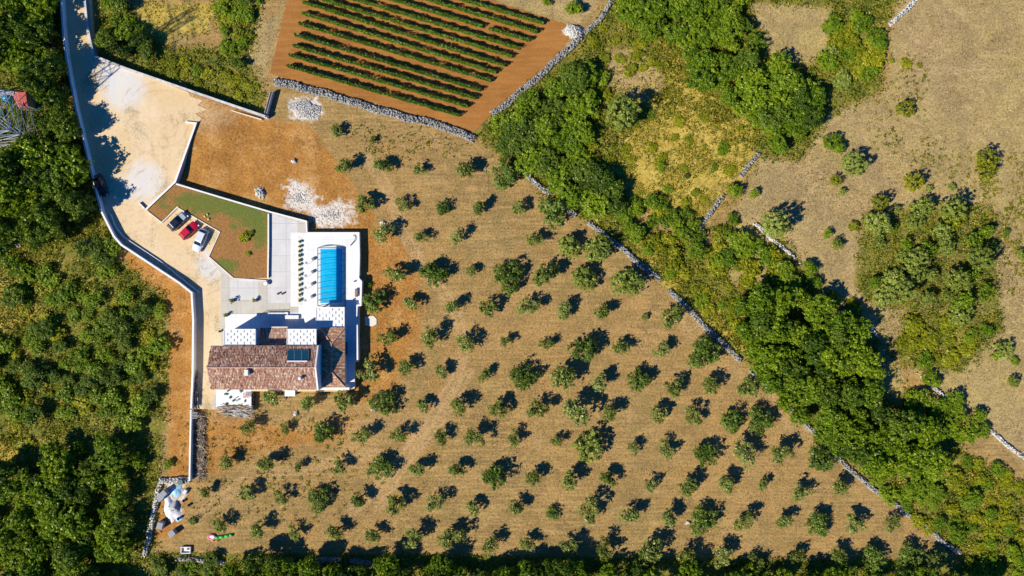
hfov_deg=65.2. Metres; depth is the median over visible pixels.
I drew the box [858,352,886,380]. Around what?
broadleaf tree
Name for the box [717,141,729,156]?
leafy bush
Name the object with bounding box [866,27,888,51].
leafy bush
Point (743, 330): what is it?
broadleaf tree
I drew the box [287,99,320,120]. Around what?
rubble heap
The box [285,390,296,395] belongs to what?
service box
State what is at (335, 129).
olive tree
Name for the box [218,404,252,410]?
plank stack
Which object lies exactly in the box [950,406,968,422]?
broadleaf tree
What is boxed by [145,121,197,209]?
yard wall
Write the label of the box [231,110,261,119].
drain kerb
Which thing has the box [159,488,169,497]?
block pallet
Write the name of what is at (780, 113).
dark oak tree
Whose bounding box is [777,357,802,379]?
dark oak tree
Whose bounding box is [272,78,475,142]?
dry stone wall
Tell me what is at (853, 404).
dark oak tree
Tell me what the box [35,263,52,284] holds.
leafy bush
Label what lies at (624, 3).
leafy bush
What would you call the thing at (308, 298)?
sun lounger
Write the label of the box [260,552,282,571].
dark oak tree
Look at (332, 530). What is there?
olive tree
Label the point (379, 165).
olive tree
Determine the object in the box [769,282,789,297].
broadleaf tree
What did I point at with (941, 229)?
juniper bush
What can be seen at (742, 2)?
leafy bush
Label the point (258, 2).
leafy bush
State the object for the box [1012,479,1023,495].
scrub bush
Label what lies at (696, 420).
olive tree
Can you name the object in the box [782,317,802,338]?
dark oak tree
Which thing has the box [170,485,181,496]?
tarpaulin
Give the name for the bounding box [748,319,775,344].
broadleaf tree
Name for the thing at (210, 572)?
leafy bush
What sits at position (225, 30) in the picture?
leafy bush
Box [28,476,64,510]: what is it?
broadleaf tree
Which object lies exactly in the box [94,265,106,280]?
leafy bush
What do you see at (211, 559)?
dark oak tree
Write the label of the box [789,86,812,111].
dark oak tree
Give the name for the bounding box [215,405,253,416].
pole stack
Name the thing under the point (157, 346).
leafy bush
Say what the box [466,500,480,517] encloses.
olive tree
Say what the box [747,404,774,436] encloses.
olive tree
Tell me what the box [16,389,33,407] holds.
scrub bush
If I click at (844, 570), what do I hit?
broadleaf tree
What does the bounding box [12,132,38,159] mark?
dark oak tree
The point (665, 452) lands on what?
olive tree
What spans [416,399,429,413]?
olive tree
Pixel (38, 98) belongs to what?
broadleaf tree
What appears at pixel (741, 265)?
scrub bush
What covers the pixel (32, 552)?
broadleaf tree
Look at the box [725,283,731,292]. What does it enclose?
scrub bush
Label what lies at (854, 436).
broadleaf tree
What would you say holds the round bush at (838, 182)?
on the ground at (240, 156)
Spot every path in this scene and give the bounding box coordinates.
[210,213,306,409]
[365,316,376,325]
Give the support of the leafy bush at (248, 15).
on the ground at (240, 156)
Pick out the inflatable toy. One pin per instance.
(212, 537)
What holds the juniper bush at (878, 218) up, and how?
on the ground at (240, 156)
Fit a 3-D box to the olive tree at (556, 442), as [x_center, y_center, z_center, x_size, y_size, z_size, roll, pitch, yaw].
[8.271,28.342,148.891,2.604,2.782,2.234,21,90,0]
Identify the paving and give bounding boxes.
[216,390,252,411]
[225,233,360,387]
[230,279,257,299]
[268,215,297,302]
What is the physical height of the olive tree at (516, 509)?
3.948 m
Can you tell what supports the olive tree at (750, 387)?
on the ground at (240, 156)
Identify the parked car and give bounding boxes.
[93,173,108,197]
[167,211,188,231]
[178,220,199,239]
[192,228,208,252]
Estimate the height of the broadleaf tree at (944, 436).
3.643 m
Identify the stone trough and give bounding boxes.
[181,546,190,553]
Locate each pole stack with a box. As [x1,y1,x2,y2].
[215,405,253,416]
[222,413,257,419]
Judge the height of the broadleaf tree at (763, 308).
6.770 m
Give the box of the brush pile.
[193,412,208,481]
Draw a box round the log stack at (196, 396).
[191,369,198,409]
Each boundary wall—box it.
[60,0,196,408]
[189,409,193,480]
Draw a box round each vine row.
[286,64,459,116]
[288,53,467,107]
[291,44,475,99]
[294,32,480,91]
[298,21,490,82]
[300,11,496,73]
[302,0,505,66]
[321,0,512,57]
[352,0,520,49]
[388,0,529,41]
[426,0,537,33]
[459,0,543,24]
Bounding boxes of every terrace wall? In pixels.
[307,232,360,275]
[354,279,363,316]
[356,325,359,359]
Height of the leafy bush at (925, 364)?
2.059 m
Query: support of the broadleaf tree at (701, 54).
on the ground at (240, 156)
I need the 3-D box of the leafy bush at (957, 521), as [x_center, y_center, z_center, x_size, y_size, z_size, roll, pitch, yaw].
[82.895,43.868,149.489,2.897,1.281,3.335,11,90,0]
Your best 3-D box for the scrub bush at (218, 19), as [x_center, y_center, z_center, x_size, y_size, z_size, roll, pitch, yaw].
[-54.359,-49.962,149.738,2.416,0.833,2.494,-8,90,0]
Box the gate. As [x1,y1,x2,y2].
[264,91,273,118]
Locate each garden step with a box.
[267,315,298,318]
[268,312,287,314]
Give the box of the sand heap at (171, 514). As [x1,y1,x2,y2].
[164,495,180,522]
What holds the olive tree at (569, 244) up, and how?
on the ground at (240, 156)
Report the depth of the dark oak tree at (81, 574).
145.77 m
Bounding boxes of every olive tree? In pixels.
[199,486,210,497]
[211,516,226,533]
[217,454,233,470]
[237,484,256,500]
[240,418,256,434]
[249,519,265,538]
[254,456,274,473]
[261,390,281,405]
[272,489,288,504]
[280,423,288,435]
[288,523,300,542]
[294,460,303,472]
[299,395,316,411]
[306,486,332,515]
[313,420,334,442]
[324,524,343,540]
[330,123,341,139]
[330,455,346,473]
[334,158,351,173]
[334,390,355,411]
[350,427,373,442]
[350,491,366,507]
[355,194,374,213]
[356,353,380,381]
[362,289,385,315]
[364,454,395,483]
[364,528,380,545]
[367,390,397,418]
[368,136,375,142]
[370,224,394,243]
[372,158,394,172]
[376,330,398,345]
[382,266,406,281]
[385,493,406,516]
[388,426,407,441]
[394,197,411,212]
[397,359,414,376]
[402,295,419,310]
[402,526,423,549]
[407,462,425,478]
[413,162,428,174]
[413,231,429,241]
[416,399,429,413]
[418,261,449,287]
[419,326,438,349]
[425,493,445,512]
[433,428,447,447]
[434,364,446,379]
[434,528,466,549]
[435,200,450,215]
[445,301,460,313]
[448,463,467,475]
[449,397,465,416]
[450,227,465,245]
[455,160,475,178]
[456,330,474,353]
[463,426,485,446]
[465,265,477,276]
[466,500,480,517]
[473,201,486,214]
[477,368,490,382]
[479,300,497,317]
[481,464,506,490]
[481,534,498,556]
[487,157,518,190]
[487,397,507,418]
[492,258,525,296]
[500,336,514,347]
[507,428,520,447]
[508,360,540,391]
[508,499,523,514]
[510,199,525,214]
[516,296,540,314]
[519,537,535,551]
[524,469,541,486]
[525,232,544,246]
[526,398,549,417]
[531,261,559,286]
[536,196,566,230]
[537,338,554,349]
[546,505,559,519]
[549,363,575,392]
[549,434,563,445]
[554,299,571,319]
[557,234,581,258]
[558,537,577,554]
[559,469,577,490]
[562,397,591,426]
[567,335,597,362]
[570,427,604,463]
[571,266,598,291]
[576,494,599,524]
[582,232,612,262]
[590,373,606,391]
[593,305,609,318]
[595,535,613,562]
[599,471,618,486]
[601,404,616,421]
[610,268,645,297]
[611,339,630,354]
[618,506,639,522]
[626,366,651,392]
[626,441,639,456]
[636,537,663,565]
[641,314,648,320]
[643,477,660,493]
[650,405,669,423]
[651,341,671,357]
[659,437,674,461]
[660,303,684,329]
[661,507,676,526]
[663,375,683,398]
[674,548,696,563]
[677,477,697,496]
[684,405,702,425]
[686,334,724,368]
[689,504,721,535]
[693,442,720,467]
[700,375,721,394]
[712,546,732,569]
[718,474,734,494]
[719,409,744,434]
[732,436,756,469]
[732,510,753,530]
[736,376,761,397]
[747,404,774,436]
[747,551,765,570]
[757,477,769,490]
[770,444,796,465]
[775,515,794,529]
[788,549,804,563]
[792,481,815,501]
[804,510,830,537]
[807,440,835,471]
[831,545,847,566]
[832,478,848,497]
[844,512,866,534]
[858,544,887,573]
[883,513,900,532]
[894,542,924,569]
[925,550,947,568]
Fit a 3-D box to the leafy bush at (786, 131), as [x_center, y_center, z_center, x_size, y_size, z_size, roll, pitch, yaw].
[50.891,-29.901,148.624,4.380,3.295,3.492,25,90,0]
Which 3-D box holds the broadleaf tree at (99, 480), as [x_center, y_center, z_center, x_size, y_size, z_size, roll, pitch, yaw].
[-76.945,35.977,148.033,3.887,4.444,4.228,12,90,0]
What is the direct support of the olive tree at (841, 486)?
on the ground at (240, 156)
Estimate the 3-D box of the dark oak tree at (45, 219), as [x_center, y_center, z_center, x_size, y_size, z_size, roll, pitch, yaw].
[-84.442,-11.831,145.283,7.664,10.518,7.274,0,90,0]
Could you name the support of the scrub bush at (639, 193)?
on the ground at (240, 156)
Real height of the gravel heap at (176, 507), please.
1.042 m
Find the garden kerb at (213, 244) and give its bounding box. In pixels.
[147,207,266,280]
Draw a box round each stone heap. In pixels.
[254,187,265,199]
[562,23,585,38]
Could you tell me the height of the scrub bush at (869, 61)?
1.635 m
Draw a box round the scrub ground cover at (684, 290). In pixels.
[0,0,1023,575]
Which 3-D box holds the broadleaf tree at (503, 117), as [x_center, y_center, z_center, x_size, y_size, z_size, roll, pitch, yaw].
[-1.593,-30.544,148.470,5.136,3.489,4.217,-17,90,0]
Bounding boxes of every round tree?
[605,91,642,132]
[760,209,792,239]
[840,150,870,177]
[888,278,917,303]
[906,212,925,229]
[906,246,930,266]
[906,266,928,283]
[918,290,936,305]
[925,267,939,280]
[938,194,967,221]
[966,245,997,271]
[974,253,993,270]
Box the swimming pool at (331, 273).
[319,247,343,304]
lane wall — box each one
[83,0,97,55]
[92,55,265,117]
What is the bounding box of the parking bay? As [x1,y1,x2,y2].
[160,207,218,255]
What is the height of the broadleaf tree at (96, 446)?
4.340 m
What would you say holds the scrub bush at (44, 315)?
on the ground at (240, 156)
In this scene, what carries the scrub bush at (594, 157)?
on the ground at (240, 156)
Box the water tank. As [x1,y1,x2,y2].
[2,94,14,102]
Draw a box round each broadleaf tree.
[0,0,26,11]
[0,51,18,70]
[0,161,23,185]
[0,177,29,211]
[0,197,27,224]
[0,478,19,503]
[0,526,15,551]
[0,536,28,570]
[2,30,33,59]
[3,507,32,533]
[5,460,19,477]
[7,138,46,168]
[8,52,39,78]
[11,467,30,489]
[12,484,35,511]
[12,526,33,547]
[17,559,44,575]
[18,11,48,43]
[21,0,59,18]
[21,188,41,211]
[21,537,56,568]
[25,503,58,529]
[26,3,53,26]
[28,136,56,170]
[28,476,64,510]
[31,81,65,109]
[33,47,52,58]
[35,526,56,547]
[37,439,68,472]
[39,458,74,489]
[40,504,74,539]
[44,107,76,129]
[44,570,59,575]
[51,505,93,540]
[52,144,94,186]
[54,549,86,575]
[60,453,76,467]
[70,464,95,493]
[73,536,94,556]
[86,473,104,493]
[93,432,115,455]
[93,518,120,549]
[93,545,113,562]
[94,437,127,470]
[97,503,116,523]
[101,533,134,562]
[103,463,128,492]
[106,487,129,510]
[222,563,241,575]
[224,571,244,575]
[265,567,284,575]
[273,558,290,570]
[297,555,321,575]
[322,563,341,575]
[371,566,395,575]
[372,550,398,574]
[382,563,400,575]
[421,564,430,575]
[430,553,453,575]
[490,111,514,135]
[491,566,514,575]
[509,104,531,129]
[511,566,520,575]
[514,144,549,177]
[515,89,540,115]
[516,559,536,575]
[532,113,560,145]
[533,143,545,154]
[543,76,567,97]
[545,161,575,192]
[549,127,575,158]
[554,155,574,177]
[554,183,579,209]
[558,120,575,143]
[560,94,579,114]
[560,108,583,126]
[563,137,583,153]
[567,119,594,145]
[568,148,593,163]
[568,559,583,575]
[571,88,600,119]
[573,570,594,575]
[580,59,598,88]
[580,188,610,221]
[598,562,614,575]
[614,7,629,23]
[622,221,637,236]
[629,226,646,244]
[637,0,661,15]
[637,18,660,41]
[638,565,662,575]
[644,0,667,23]
[651,17,666,33]
[657,214,673,228]
[663,21,688,44]
[665,209,679,223]
[666,0,685,20]
[668,0,690,9]
[670,219,688,235]
[675,227,694,241]
[676,31,700,48]
[678,0,704,20]
[679,560,702,575]
[681,41,697,63]
[682,13,709,36]
[685,57,714,80]
[685,240,707,259]
[686,67,716,91]
[686,218,700,231]
[691,48,715,66]
[696,27,716,47]
[698,52,719,73]
[700,0,721,13]
[706,15,719,32]
[709,27,729,47]
[710,71,729,90]
[710,254,725,267]
[712,2,728,19]
[715,51,732,67]
[717,13,744,45]
[720,61,742,80]
[720,85,738,107]
[722,3,742,22]
[724,569,740,575]
[726,229,753,252]
[732,294,751,316]
[734,78,746,97]
[734,320,757,342]
[735,66,769,95]
[742,85,766,111]
[745,340,765,361]
[746,281,771,309]
[748,297,772,321]
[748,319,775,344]
[750,354,778,380]
[752,89,781,111]
[755,345,790,374]
[759,63,771,84]
[761,113,785,139]
[761,372,784,394]
[766,50,792,78]
[766,318,788,343]
[767,135,788,154]
[768,70,783,91]
[768,310,787,329]
[769,86,793,114]
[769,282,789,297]
[769,289,791,315]
[773,67,805,93]
[776,387,799,412]
[776,567,793,575]
[780,274,801,289]
[780,283,806,307]
[781,372,804,396]
[784,107,809,132]
[785,345,803,362]
[786,324,811,346]
[789,406,813,427]
[791,122,806,140]
[792,391,814,406]
[797,569,815,575]
[798,375,824,402]
[799,292,816,310]
[802,306,828,325]
[804,569,821,575]
[806,85,825,111]
[808,293,836,314]
[809,324,830,342]
[812,421,832,444]
[815,374,837,390]
[816,310,846,344]
[816,401,845,430]
[818,344,849,371]
[822,566,841,575]
[825,411,852,437]
[826,429,846,452]
[830,310,855,334]
[835,359,854,378]
[836,376,862,398]
[836,563,857,575]
[837,335,866,362]
[839,424,868,449]
[847,316,873,344]
[847,344,876,373]
[849,408,868,428]
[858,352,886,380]
[858,443,886,475]
[859,376,884,404]
[861,423,879,444]
[862,387,882,408]
[869,452,896,479]
[869,475,886,487]
[871,572,884,575]
[873,424,901,455]
[873,437,892,453]
[884,435,909,459]
[890,419,920,441]
[893,447,923,479]
[901,478,926,503]
[907,403,926,416]
[907,409,928,431]
[909,443,935,469]
[913,566,929,575]
[916,416,942,449]
[919,477,936,495]
[921,444,946,469]
[921,449,952,482]
[926,496,939,510]
[927,405,940,419]
[932,419,951,443]
[936,415,960,436]
[948,523,966,544]
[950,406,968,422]
[970,408,987,423]
[1006,544,1021,562]
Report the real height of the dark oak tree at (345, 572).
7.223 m
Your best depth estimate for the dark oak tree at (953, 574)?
146.27 m
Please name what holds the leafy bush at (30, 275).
on the ground at (240, 156)
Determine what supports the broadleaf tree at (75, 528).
on the ground at (240, 156)
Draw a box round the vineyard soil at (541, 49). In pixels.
[270,0,568,131]
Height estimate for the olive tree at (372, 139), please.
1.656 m
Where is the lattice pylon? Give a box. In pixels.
[0,89,37,146]
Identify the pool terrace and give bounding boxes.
[299,233,359,316]
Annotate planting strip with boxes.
[297,237,301,305]
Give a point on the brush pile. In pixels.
(200, 439)
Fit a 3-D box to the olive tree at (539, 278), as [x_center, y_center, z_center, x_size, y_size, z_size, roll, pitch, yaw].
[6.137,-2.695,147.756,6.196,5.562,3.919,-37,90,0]
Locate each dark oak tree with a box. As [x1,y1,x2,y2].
[0,9,22,40]
[0,34,12,59]
[0,146,26,184]
[0,221,19,257]
[0,284,24,308]
[0,459,16,487]
[0,509,6,527]
[0,567,19,575]
[1,121,9,128]
[7,129,18,140]
[7,359,20,373]
[9,221,48,250]
[12,110,22,124]
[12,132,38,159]
[13,121,23,131]
[14,20,59,49]
[14,54,60,94]
[17,202,63,241]
[18,359,36,378]
[20,164,50,192]
[21,365,47,389]
[21,401,44,428]
[25,471,41,486]
[26,116,37,129]
[26,321,39,335]
[29,112,36,119]
[33,113,54,138]
[33,319,54,340]
[37,187,60,208]
[38,47,67,79]
[39,160,72,195]
[40,201,69,220]
[40,365,51,377]
[41,83,70,109]
[46,369,60,383]
[47,109,80,137]
[50,541,80,572]
[51,109,82,142]
[52,142,80,163]
[52,189,96,222]
[52,339,67,352]
[54,475,80,505]
[60,374,74,387]
[72,381,93,397]
[73,240,90,258]
[73,483,96,504]
[74,525,93,541]
[75,571,88,575]
[78,455,102,475]
[80,373,98,390]
[80,564,99,575]
[88,233,105,257]
[93,28,113,47]
[93,250,114,268]
[97,308,117,325]
[97,365,122,387]
[105,34,119,50]
[106,315,131,342]
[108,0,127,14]
[109,357,126,372]
[109,509,135,535]
[116,43,132,58]
[117,339,133,352]
[125,31,136,47]
[128,299,153,320]
[133,29,153,48]
[134,370,146,383]
[136,44,153,62]
[142,386,158,405]
[151,557,165,568]
[152,563,168,575]
[175,566,187,575]
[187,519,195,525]
[203,551,219,570]
[230,57,244,69]
[239,0,250,4]
[241,551,265,573]
[244,568,258,575]
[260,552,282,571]
[297,570,316,575]
[332,565,352,575]
[349,563,367,575]
[399,569,416,575]
[422,570,439,575]
[427,564,449,575]
[469,569,486,575]
[496,131,520,158]
[497,114,520,145]
[508,134,531,155]
[513,114,543,148]
[524,563,546,575]
[532,108,546,128]
[533,146,559,178]
[536,558,552,575]
[541,95,565,116]
[545,559,572,575]
[547,106,567,129]
[557,61,589,88]
[561,77,589,96]
[570,159,594,182]
[575,182,595,207]
[582,161,614,194]
[595,180,624,203]
[601,192,627,214]
[610,571,627,575]
[624,558,643,575]
[718,0,733,3]
[731,46,761,68]
[735,16,754,32]
[749,311,775,338]
[758,101,788,130]
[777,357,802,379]
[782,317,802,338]
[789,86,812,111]
[791,364,810,382]
[797,333,825,365]
[801,104,824,129]
[812,382,840,405]
[813,361,833,379]
[823,323,849,352]
[830,438,849,458]
[838,383,864,411]
[840,444,870,467]
[841,359,859,373]
[871,405,895,425]
[888,409,919,439]
[894,568,912,575]
[923,567,943,575]
[944,571,959,575]
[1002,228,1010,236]
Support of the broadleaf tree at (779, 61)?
on the ground at (240, 156)
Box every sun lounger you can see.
[304,270,313,277]
[304,282,313,289]
[304,295,313,301]
[305,257,314,264]
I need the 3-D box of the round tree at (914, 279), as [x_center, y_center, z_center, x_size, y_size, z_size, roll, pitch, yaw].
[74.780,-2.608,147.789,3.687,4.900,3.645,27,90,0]
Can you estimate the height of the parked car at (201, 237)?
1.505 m
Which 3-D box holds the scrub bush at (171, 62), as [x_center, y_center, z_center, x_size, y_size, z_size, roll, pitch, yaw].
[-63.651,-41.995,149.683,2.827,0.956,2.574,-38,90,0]
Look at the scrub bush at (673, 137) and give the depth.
149.78 m
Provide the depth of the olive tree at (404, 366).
147.59 m
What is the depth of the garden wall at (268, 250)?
148.30 m
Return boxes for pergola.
[316,307,344,326]
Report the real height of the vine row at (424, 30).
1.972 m
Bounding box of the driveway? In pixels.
[65,0,359,408]
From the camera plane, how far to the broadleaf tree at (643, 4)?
146.81 m
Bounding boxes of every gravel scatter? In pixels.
[283,185,316,214]
[311,199,357,227]
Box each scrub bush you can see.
[11,348,22,359]
[11,423,22,432]
[12,439,20,450]
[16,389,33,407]
[18,307,30,316]
[18,435,35,449]
[31,280,49,295]
[36,310,50,326]
[41,389,54,401]
[48,324,66,341]
[70,395,92,415]
[110,295,121,306]
[129,388,142,398]
[132,319,145,332]
[142,328,155,344]
[143,357,157,372]
[158,58,166,69]
[165,67,178,80]
[166,57,178,69]
[178,54,190,69]
[180,69,188,76]
[194,77,201,86]
[199,65,215,79]
[209,85,217,92]
[216,15,226,24]
[218,69,233,81]
[220,12,234,26]
[224,75,240,87]
[226,0,234,8]
[232,28,248,45]
[232,89,245,102]
[233,17,245,27]
[233,74,243,84]
[238,232,250,241]
[240,78,251,90]
[244,31,254,41]
[245,89,254,98]
[246,83,259,92]
[584,140,598,153]
[587,33,599,47]
[587,105,602,122]
[589,153,599,163]
[592,120,606,138]
[593,86,599,96]
[596,86,609,99]
[598,24,607,31]
[599,51,609,63]
[599,159,611,171]
[600,88,612,103]
[602,154,616,164]
[611,35,620,45]
[613,53,625,63]
[619,144,631,155]
[623,62,636,77]
[626,155,635,164]
[628,113,638,127]
[629,49,644,62]
[630,41,638,50]
[634,38,646,48]
[636,190,643,196]
[638,63,647,71]
[646,54,656,66]
[646,141,657,152]
[646,232,660,250]
[651,241,666,255]
[652,61,663,69]
[653,208,668,218]
[654,152,666,165]
[660,232,675,244]
[663,255,681,272]
[668,245,683,257]
[670,134,678,141]
[673,113,685,127]
[676,264,691,280]
[679,163,688,171]
[680,195,692,208]
[684,135,692,145]
[689,281,702,298]
[690,187,700,195]
[696,269,706,276]
[697,112,708,121]
[698,284,709,294]
[699,196,708,202]
[700,302,715,317]
[703,247,712,257]
[707,252,728,277]
[709,292,715,300]
[711,223,727,243]
[713,238,728,253]
[723,165,736,176]
[724,298,737,314]
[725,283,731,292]
[726,311,735,320]
[729,319,740,333]
[732,254,752,272]
[736,124,743,131]
[739,275,755,287]
[741,258,760,281]
[763,261,782,286]
[766,243,782,264]
[826,29,849,49]
[827,290,843,307]
[830,49,844,70]
[836,20,855,42]
[843,34,860,52]
[844,51,862,68]
[844,296,856,309]
[848,220,860,231]
[851,64,866,78]
[852,45,867,64]
[861,50,883,73]
[863,36,877,48]
[867,43,886,61]
[895,333,909,350]
[900,58,911,67]
[902,313,922,331]
[905,322,925,336]
[906,334,924,353]
[910,512,926,529]
[919,338,937,352]
[921,328,939,350]
[924,519,934,535]
[925,331,941,346]
[931,352,942,363]
[935,310,958,329]
[938,320,954,338]
[941,347,960,367]
[943,501,960,514]
[944,336,956,348]
[944,466,964,489]
[954,481,968,496]
[957,344,974,357]
[962,341,976,348]
[962,556,984,573]
[967,511,984,524]
[970,541,987,555]
[971,472,989,487]
[973,457,984,470]
[980,515,1001,540]
[985,495,997,505]
[998,479,1013,491]
[998,495,1016,509]
[998,509,1019,531]
[1001,469,1014,484]
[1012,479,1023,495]
[1013,532,1023,546]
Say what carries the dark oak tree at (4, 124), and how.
on the ground at (240, 156)
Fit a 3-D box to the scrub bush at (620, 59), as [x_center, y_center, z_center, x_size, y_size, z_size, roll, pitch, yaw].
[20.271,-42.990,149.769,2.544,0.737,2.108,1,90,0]
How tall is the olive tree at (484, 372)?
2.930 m
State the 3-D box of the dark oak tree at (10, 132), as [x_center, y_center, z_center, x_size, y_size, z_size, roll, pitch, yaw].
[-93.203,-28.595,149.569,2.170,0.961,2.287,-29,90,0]
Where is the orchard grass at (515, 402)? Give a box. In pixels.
[181,124,942,557]
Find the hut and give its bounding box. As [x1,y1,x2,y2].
[11,90,40,111]
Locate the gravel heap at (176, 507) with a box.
[172,500,179,511]
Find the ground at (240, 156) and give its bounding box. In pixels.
[0,0,1023,575]
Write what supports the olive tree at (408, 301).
on the ground at (240, 156)
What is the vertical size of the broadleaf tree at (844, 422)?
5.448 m
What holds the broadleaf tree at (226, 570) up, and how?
on the ground at (240, 156)
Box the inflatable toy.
[207,533,232,541]
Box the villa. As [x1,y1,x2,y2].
[206,327,350,389]
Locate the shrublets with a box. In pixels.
[175,52,1023,532]
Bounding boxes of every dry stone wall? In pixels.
[15,239,90,247]
[141,483,161,557]
[159,476,189,484]
[175,556,410,570]
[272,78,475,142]
[490,33,583,115]
[524,173,762,379]
[584,0,612,34]
[697,152,761,229]
[751,219,1023,458]
[762,385,961,554]
[888,0,918,26]
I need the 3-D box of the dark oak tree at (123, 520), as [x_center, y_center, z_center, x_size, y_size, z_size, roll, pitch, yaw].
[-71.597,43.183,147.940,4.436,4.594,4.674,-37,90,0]
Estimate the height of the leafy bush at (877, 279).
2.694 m
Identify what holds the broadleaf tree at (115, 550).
on the ground at (240, 156)
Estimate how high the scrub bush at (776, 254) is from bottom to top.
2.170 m
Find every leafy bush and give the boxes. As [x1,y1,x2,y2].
[0,254,23,276]
[0,338,15,355]
[0,375,15,393]
[0,388,24,410]
[0,400,7,413]
[2,403,24,422]
[7,104,14,112]
[13,280,31,297]
[15,261,38,284]
[21,330,38,345]
[22,297,32,308]
[29,339,45,356]
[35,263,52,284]
[43,272,61,289]
[43,290,57,306]
[47,316,59,326]
[54,385,74,402]
[54,405,68,419]
[55,291,69,308]
[55,536,80,547]
[56,280,77,303]
[58,357,72,370]
[65,405,77,418]
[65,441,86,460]
[67,308,79,322]
[67,349,79,361]
[71,350,89,372]
[75,290,88,300]
[76,343,90,357]
[78,328,92,344]
[81,307,93,322]
[83,289,105,309]
[84,361,103,381]
[87,386,105,405]
[89,253,97,264]
[89,320,110,346]
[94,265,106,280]
[95,346,114,363]
[98,404,117,418]
[99,0,113,11]
[101,262,119,276]
[101,388,125,406]
[102,236,121,257]
[104,569,118,575]
[105,27,121,36]
[109,14,124,26]
[113,22,132,40]
[113,403,128,416]
[113,413,126,427]
[116,307,131,320]
[117,287,136,305]
[120,413,144,433]
[122,352,144,375]
[122,374,134,386]
[123,12,137,24]
[125,451,145,468]
[129,22,145,33]
[129,392,149,416]
[135,346,151,363]
[146,335,172,355]
[151,300,165,318]
[163,457,173,468]
[184,560,198,575]
[191,63,202,77]
[200,566,215,575]
[210,0,229,14]
[219,23,228,34]
[219,39,236,55]
[226,7,242,23]
[232,34,249,51]
[234,0,243,7]
[236,5,254,22]
[252,0,262,4]
[256,568,267,575]
[281,557,298,575]
[448,565,466,575]
[542,0,551,5]
[564,0,583,14]
[595,68,610,85]
[614,0,635,11]
[614,207,632,222]
[625,0,646,29]
[626,196,642,209]
[629,203,644,216]
[640,241,655,256]
[643,193,664,210]
[645,212,658,227]
[646,107,655,118]
[656,161,666,172]
[658,194,670,212]
[662,184,673,192]
[664,266,677,280]
[678,206,693,221]
[692,229,706,242]
[695,294,709,307]
[697,1,711,18]
[710,163,718,171]
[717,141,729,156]
[717,299,728,310]
[718,247,737,267]
[722,226,734,239]
[725,35,740,52]
[727,183,743,197]
[727,211,739,226]
[733,101,752,119]
[734,0,751,6]
[734,60,757,78]
[734,245,752,258]
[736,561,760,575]
[745,32,767,54]
[745,103,765,128]
[746,237,765,256]
[749,188,759,198]
[758,247,775,268]
[775,260,794,281]
[780,123,795,136]
[800,78,820,95]
[802,260,818,274]
[805,274,822,290]
[815,49,838,71]
[821,11,843,34]
[822,132,845,153]
[823,228,832,239]
[839,46,856,61]
[846,301,863,319]
[849,6,863,22]
[852,13,873,34]
[859,64,880,81]
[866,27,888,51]
[868,275,881,288]
[878,483,902,507]
[883,221,897,233]
[900,237,912,250]
[900,499,912,512]
[904,388,919,410]
[913,388,933,407]
[916,239,938,257]
[917,350,933,371]
[917,493,931,507]
[921,371,941,387]
[928,484,946,500]
[930,396,949,411]
[932,515,946,532]
[933,398,954,420]
[945,390,965,407]
[947,515,963,529]
[950,291,975,311]
[952,429,964,443]
[959,488,983,510]
[960,420,981,444]
[961,328,978,343]
[961,454,974,468]
[962,520,977,532]
[964,232,984,248]
[965,268,981,282]
[976,282,995,300]
[978,225,994,237]
[978,322,994,336]
[978,421,991,438]
[979,552,998,569]
[980,479,992,492]
[983,507,998,521]
[983,534,997,551]
[987,566,1005,575]
[990,352,999,361]
[990,460,1007,477]
[993,562,1007,572]
[1000,523,1013,536]
[1010,356,1019,365]
[1011,566,1023,575]
[1012,552,1023,567]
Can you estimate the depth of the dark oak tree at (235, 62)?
148.33 m
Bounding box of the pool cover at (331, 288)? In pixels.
[317,244,345,305]
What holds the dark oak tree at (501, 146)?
on the ground at (240, 156)
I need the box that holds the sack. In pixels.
[156,495,165,501]
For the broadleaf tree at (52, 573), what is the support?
on the ground at (240, 156)
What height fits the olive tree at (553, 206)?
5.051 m
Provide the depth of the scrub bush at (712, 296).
149.72 m
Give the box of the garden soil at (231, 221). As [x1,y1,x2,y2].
[148,183,268,277]
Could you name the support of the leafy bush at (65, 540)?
on the ground at (240, 156)
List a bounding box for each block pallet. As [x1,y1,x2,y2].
[156,520,165,529]
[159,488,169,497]
[168,528,177,537]
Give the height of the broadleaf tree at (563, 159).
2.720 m
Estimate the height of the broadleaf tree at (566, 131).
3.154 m
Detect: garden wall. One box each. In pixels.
[176,183,308,231]
[267,214,269,277]
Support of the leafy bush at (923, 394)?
on the ground at (240, 156)
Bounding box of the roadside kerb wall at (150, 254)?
[110,214,198,292]
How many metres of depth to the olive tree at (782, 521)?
147.49 m
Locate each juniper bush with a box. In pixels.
[823,46,838,57]
[831,237,844,249]
[832,76,848,92]
[835,68,851,87]
[837,188,846,195]
[862,211,892,236]
[873,235,885,247]
[873,285,895,309]
[881,267,907,289]
[892,206,901,214]
[894,249,906,261]
[897,251,923,274]
[907,202,917,211]
[909,196,934,217]
[925,185,932,192]
[930,218,955,239]
[938,233,955,255]
[941,289,954,302]
[943,268,972,294]
[945,301,973,326]
[947,182,955,190]
[986,240,998,254]
[992,339,1014,359]
[1007,376,1020,387]
[1017,249,1023,260]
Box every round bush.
[829,174,841,185]
[870,195,888,210]
[894,100,914,117]
[903,173,924,191]
[940,207,967,230]
[974,163,998,180]
[975,146,999,168]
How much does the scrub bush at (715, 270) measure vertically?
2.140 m

